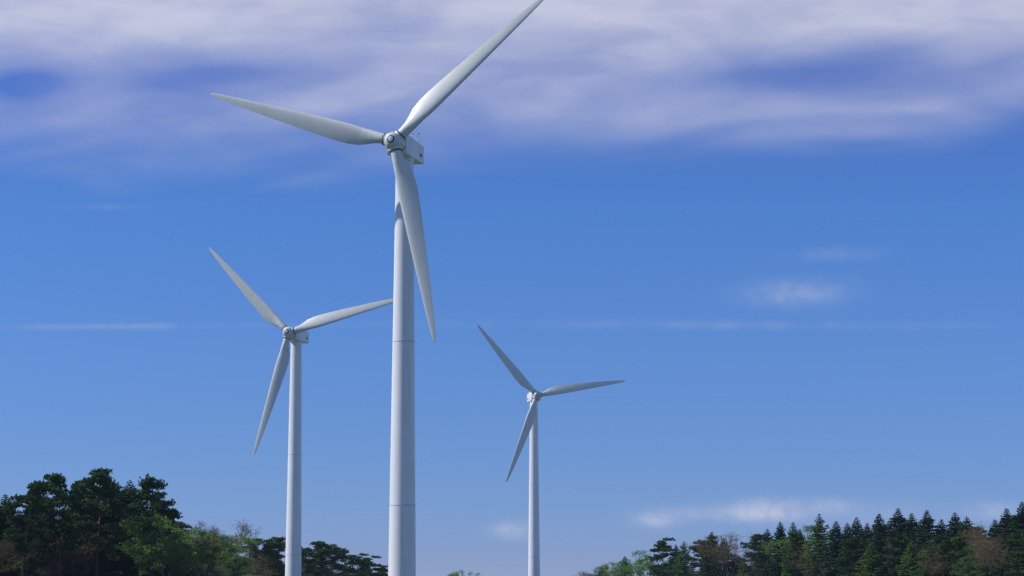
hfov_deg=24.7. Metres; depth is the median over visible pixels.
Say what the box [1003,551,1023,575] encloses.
pine tree
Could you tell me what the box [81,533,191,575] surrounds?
beech tree
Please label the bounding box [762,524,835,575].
birch tree
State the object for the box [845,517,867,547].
spruce tree
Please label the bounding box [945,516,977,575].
spruce tree
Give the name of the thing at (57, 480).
pine tree
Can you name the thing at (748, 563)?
bare oak tree
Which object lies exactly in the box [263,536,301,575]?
pine tree
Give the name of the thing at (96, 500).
pine tree
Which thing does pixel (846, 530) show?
spruce tree
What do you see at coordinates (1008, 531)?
spruce tree
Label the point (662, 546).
pine tree
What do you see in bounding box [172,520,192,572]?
pine tree
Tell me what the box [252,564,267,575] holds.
pine tree
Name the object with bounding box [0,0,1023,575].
sky
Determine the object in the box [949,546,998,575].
beech tree
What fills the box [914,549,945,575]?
larch tree
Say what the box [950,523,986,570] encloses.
pine tree
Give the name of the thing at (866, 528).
spruce tree
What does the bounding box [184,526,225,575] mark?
bare oak tree
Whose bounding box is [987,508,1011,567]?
spruce tree
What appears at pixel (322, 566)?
spruce tree
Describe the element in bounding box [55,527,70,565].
pine tree
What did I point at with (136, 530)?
birch tree
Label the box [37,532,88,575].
bare oak tree
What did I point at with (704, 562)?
pine tree
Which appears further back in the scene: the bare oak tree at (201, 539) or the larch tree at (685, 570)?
the larch tree at (685, 570)
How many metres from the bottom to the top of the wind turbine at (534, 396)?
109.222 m
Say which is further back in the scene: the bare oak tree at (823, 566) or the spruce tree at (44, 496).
the bare oak tree at (823, 566)
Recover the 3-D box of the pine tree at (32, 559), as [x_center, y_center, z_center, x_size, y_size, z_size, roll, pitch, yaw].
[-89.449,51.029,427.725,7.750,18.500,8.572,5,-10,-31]
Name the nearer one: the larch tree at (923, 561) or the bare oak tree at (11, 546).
the bare oak tree at (11, 546)
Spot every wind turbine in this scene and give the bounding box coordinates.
[209,247,392,575]
[211,0,542,575]
[477,324,624,575]
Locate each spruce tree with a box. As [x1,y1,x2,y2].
[0,494,10,571]
[0,513,20,575]
[8,494,58,575]
[16,493,69,575]
[67,493,107,575]
[90,481,118,575]
[93,479,154,575]
[142,490,180,575]
[306,548,328,574]
[662,545,686,575]
[697,532,720,575]
[710,539,738,575]
[752,528,779,575]
[763,522,788,575]
[786,529,810,575]
[817,521,853,575]
[838,523,854,572]
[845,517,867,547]
[862,523,872,544]
[862,532,888,575]
[865,514,888,549]
[880,509,909,569]
[883,532,908,575]
[902,513,922,567]
[913,510,940,567]
[930,519,951,574]
[936,512,960,575]
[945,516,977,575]
[983,520,1000,574]
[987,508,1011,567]
[987,536,1012,575]
[994,515,1019,570]
[997,502,1023,575]
[1018,538,1023,571]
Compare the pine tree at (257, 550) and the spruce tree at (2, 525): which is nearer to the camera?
the spruce tree at (2, 525)
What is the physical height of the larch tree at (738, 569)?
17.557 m
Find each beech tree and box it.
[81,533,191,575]
[156,530,258,575]
[197,542,259,575]
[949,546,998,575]
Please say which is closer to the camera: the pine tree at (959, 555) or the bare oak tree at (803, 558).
the pine tree at (959, 555)
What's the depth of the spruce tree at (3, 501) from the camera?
446.12 m
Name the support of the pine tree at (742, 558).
on the terrain
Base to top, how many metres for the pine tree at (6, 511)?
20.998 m
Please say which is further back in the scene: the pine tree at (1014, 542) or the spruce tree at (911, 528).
the spruce tree at (911, 528)
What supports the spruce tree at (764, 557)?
on the terrain
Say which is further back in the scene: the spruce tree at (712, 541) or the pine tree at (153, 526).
the spruce tree at (712, 541)
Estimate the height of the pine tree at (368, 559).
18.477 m
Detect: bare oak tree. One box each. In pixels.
[0,536,49,572]
[0,539,64,575]
[13,542,82,575]
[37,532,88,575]
[39,533,119,575]
[163,518,261,575]
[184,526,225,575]
[194,526,262,574]
[216,532,275,575]
[247,562,274,575]
[301,568,354,575]
[577,570,610,575]
[683,531,762,575]
[738,555,766,575]
[788,543,829,575]
[806,553,856,575]
[912,544,956,575]
[954,522,995,574]
[967,535,1020,575]
[975,548,1023,575]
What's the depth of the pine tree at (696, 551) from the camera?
767.13 m
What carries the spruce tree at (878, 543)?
on the terrain
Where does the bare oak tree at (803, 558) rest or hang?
on the terrain
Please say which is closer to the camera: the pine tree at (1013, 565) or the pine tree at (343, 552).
the pine tree at (1013, 565)
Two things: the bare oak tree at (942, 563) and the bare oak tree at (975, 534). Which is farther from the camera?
the bare oak tree at (942, 563)
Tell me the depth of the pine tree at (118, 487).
459.36 m
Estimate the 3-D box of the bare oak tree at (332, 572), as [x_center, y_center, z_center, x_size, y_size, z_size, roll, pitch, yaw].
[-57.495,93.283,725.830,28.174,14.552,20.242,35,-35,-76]
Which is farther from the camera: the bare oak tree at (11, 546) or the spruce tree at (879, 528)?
the spruce tree at (879, 528)
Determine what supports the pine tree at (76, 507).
on the terrain
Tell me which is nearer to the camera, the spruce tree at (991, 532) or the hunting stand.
the hunting stand
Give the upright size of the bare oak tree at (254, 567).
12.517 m
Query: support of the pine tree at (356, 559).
on the terrain
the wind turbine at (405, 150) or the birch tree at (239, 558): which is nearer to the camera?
the wind turbine at (405, 150)
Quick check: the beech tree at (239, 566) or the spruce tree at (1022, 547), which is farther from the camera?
the beech tree at (239, 566)
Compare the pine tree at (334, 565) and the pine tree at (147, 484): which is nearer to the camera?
the pine tree at (147, 484)
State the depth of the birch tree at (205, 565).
511.88 m
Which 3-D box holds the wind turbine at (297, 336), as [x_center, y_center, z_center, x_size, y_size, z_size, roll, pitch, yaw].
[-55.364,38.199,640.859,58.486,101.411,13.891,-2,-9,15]
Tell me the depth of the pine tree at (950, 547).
577.24 m
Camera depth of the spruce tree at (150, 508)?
471.38 m
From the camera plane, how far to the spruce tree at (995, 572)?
536.59 m
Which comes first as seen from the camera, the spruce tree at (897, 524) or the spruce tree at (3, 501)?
the spruce tree at (3, 501)
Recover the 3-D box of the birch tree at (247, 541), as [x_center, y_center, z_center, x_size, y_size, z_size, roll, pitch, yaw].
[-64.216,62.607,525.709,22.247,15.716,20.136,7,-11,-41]
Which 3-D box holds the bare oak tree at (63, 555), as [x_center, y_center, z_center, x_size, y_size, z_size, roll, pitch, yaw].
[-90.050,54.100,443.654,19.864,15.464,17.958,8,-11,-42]
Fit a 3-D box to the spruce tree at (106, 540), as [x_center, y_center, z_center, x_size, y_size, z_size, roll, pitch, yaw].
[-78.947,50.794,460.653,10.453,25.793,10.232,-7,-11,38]
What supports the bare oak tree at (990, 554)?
on the terrain
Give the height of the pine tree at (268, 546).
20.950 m
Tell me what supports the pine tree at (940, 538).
on the terrain
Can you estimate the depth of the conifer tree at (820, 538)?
664.75 m
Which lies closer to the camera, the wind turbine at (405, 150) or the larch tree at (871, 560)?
the wind turbine at (405, 150)
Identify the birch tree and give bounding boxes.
[106,520,210,575]
[111,514,215,575]
[189,533,262,575]
[198,556,253,575]
[199,539,238,575]
[205,554,254,573]
[448,570,479,575]
[597,561,634,575]
[610,549,669,575]
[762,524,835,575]
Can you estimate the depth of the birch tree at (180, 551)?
440.77 m
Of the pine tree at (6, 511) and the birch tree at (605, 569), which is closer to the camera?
the pine tree at (6, 511)
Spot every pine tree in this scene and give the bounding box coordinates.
[0,507,29,571]
[3,480,55,575]
[3,517,44,571]
[34,472,83,575]
[55,480,95,575]
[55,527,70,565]
[67,491,107,575]
[70,467,129,575]
[81,503,124,575]
[107,485,139,568]
[118,473,167,575]
[136,514,167,568]
[149,490,183,575]
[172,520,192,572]
[238,538,266,564]
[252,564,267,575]
[253,541,284,575]
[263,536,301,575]
[301,541,330,575]
[301,546,316,575]
[312,544,345,575]
[334,548,358,575]
[347,553,371,575]
[359,555,382,575]
[374,565,387,575]
[648,537,678,575]
[684,535,718,575]
[696,549,726,575]
[737,554,749,575]
[738,533,765,575]
[834,537,864,575]
[836,546,865,575]
[874,537,905,575]
[888,555,914,575]
[921,535,950,575]
[936,539,961,575]
[948,543,977,573]
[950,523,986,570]
[963,553,991,575]
[967,552,992,575]
[1002,529,1023,575]
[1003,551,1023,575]
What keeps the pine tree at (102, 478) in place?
on the terrain
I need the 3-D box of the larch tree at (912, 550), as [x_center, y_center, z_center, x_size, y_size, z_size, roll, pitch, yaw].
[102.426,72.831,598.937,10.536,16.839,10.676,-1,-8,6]
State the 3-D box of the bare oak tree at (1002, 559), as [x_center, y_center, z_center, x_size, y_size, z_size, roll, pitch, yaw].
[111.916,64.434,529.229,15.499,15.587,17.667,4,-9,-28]
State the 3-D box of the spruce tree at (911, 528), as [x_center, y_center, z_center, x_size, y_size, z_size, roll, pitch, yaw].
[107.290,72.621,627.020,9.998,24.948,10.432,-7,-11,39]
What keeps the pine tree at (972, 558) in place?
on the terrain
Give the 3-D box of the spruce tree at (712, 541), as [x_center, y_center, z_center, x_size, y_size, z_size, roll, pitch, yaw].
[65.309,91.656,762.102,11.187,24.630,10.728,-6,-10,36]
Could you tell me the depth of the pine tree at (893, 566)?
609.16 m
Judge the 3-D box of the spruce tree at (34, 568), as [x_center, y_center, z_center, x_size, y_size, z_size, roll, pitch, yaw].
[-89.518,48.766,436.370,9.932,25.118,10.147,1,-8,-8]
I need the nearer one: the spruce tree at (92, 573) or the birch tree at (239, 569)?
the spruce tree at (92, 573)
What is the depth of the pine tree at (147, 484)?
447.02 m
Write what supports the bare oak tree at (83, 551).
on the terrain
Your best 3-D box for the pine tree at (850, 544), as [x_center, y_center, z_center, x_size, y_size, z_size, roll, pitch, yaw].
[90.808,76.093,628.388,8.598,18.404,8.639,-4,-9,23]
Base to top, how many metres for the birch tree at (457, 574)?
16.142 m
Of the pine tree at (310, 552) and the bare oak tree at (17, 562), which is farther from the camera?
the pine tree at (310, 552)
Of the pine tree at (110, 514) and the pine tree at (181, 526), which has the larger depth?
the pine tree at (181, 526)
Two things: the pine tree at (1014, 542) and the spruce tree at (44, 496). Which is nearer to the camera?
the spruce tree at (44, 496)
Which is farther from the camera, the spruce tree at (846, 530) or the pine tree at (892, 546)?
the spruce tree at (846, 530)
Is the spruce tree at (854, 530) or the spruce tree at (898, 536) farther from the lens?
the spruce tree at (854, 530)
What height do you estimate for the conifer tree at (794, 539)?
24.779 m
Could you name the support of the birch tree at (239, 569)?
on the terrain
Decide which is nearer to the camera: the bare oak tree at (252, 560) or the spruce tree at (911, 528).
the bare oak tree at (252, 560)
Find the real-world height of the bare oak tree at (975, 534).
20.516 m
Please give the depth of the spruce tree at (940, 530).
616.38 m
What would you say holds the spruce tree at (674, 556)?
on the terrain
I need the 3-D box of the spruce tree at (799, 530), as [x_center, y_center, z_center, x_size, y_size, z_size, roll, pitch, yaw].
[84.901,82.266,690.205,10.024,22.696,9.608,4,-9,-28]
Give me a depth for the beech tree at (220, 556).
461.01 m
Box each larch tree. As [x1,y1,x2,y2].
[613,557,634,575]
[668,541,696,575]
[726,552,745,575]
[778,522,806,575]
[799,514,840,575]
[848,539,867,575]
[852,542,888,575]
[895,540,924,575]
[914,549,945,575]
[916,543,938,573]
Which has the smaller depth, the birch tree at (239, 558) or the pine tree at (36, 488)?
the pine tree at (36, 488)
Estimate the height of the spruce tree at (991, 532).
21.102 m
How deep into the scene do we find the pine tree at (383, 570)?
777.49 m
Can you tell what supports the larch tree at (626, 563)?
on the terrain
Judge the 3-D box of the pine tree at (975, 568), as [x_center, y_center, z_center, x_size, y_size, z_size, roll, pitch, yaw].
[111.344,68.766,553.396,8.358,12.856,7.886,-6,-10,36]
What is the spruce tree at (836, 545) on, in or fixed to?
on the terrain
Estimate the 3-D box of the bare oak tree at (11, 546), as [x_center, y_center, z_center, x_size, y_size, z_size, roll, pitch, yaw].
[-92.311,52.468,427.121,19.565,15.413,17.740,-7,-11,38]
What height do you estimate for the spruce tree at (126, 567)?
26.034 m
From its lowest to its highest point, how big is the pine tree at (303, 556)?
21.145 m
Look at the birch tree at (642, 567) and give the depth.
811.96 m
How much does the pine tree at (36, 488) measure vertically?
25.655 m
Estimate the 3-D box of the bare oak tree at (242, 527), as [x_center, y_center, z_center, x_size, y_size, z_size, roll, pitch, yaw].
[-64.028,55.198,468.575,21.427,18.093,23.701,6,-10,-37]
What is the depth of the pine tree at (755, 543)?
725.06 m
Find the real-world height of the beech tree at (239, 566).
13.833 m
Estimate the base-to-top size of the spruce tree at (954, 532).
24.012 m
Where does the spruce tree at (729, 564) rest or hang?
on the terrain
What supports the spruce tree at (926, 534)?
on the terrain
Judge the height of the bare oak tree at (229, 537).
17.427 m
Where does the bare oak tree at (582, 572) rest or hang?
on the terrain
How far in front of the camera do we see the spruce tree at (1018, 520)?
534.56 m
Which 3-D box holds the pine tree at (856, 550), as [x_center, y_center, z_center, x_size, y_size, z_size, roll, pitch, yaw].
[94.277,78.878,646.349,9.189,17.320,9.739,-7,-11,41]
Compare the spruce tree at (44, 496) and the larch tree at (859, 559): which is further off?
the larch tree at (859, 559)
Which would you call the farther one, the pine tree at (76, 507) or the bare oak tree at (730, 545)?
the bare oak tree at (730, 545)
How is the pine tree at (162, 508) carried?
on the terrain
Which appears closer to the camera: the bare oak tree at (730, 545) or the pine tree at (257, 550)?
the pine tree at (257, 550)
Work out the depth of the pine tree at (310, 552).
715.59 m
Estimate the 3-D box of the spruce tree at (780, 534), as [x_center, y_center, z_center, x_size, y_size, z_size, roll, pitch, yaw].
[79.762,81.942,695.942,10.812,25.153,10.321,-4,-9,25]
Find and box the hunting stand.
[211,569,223,575]

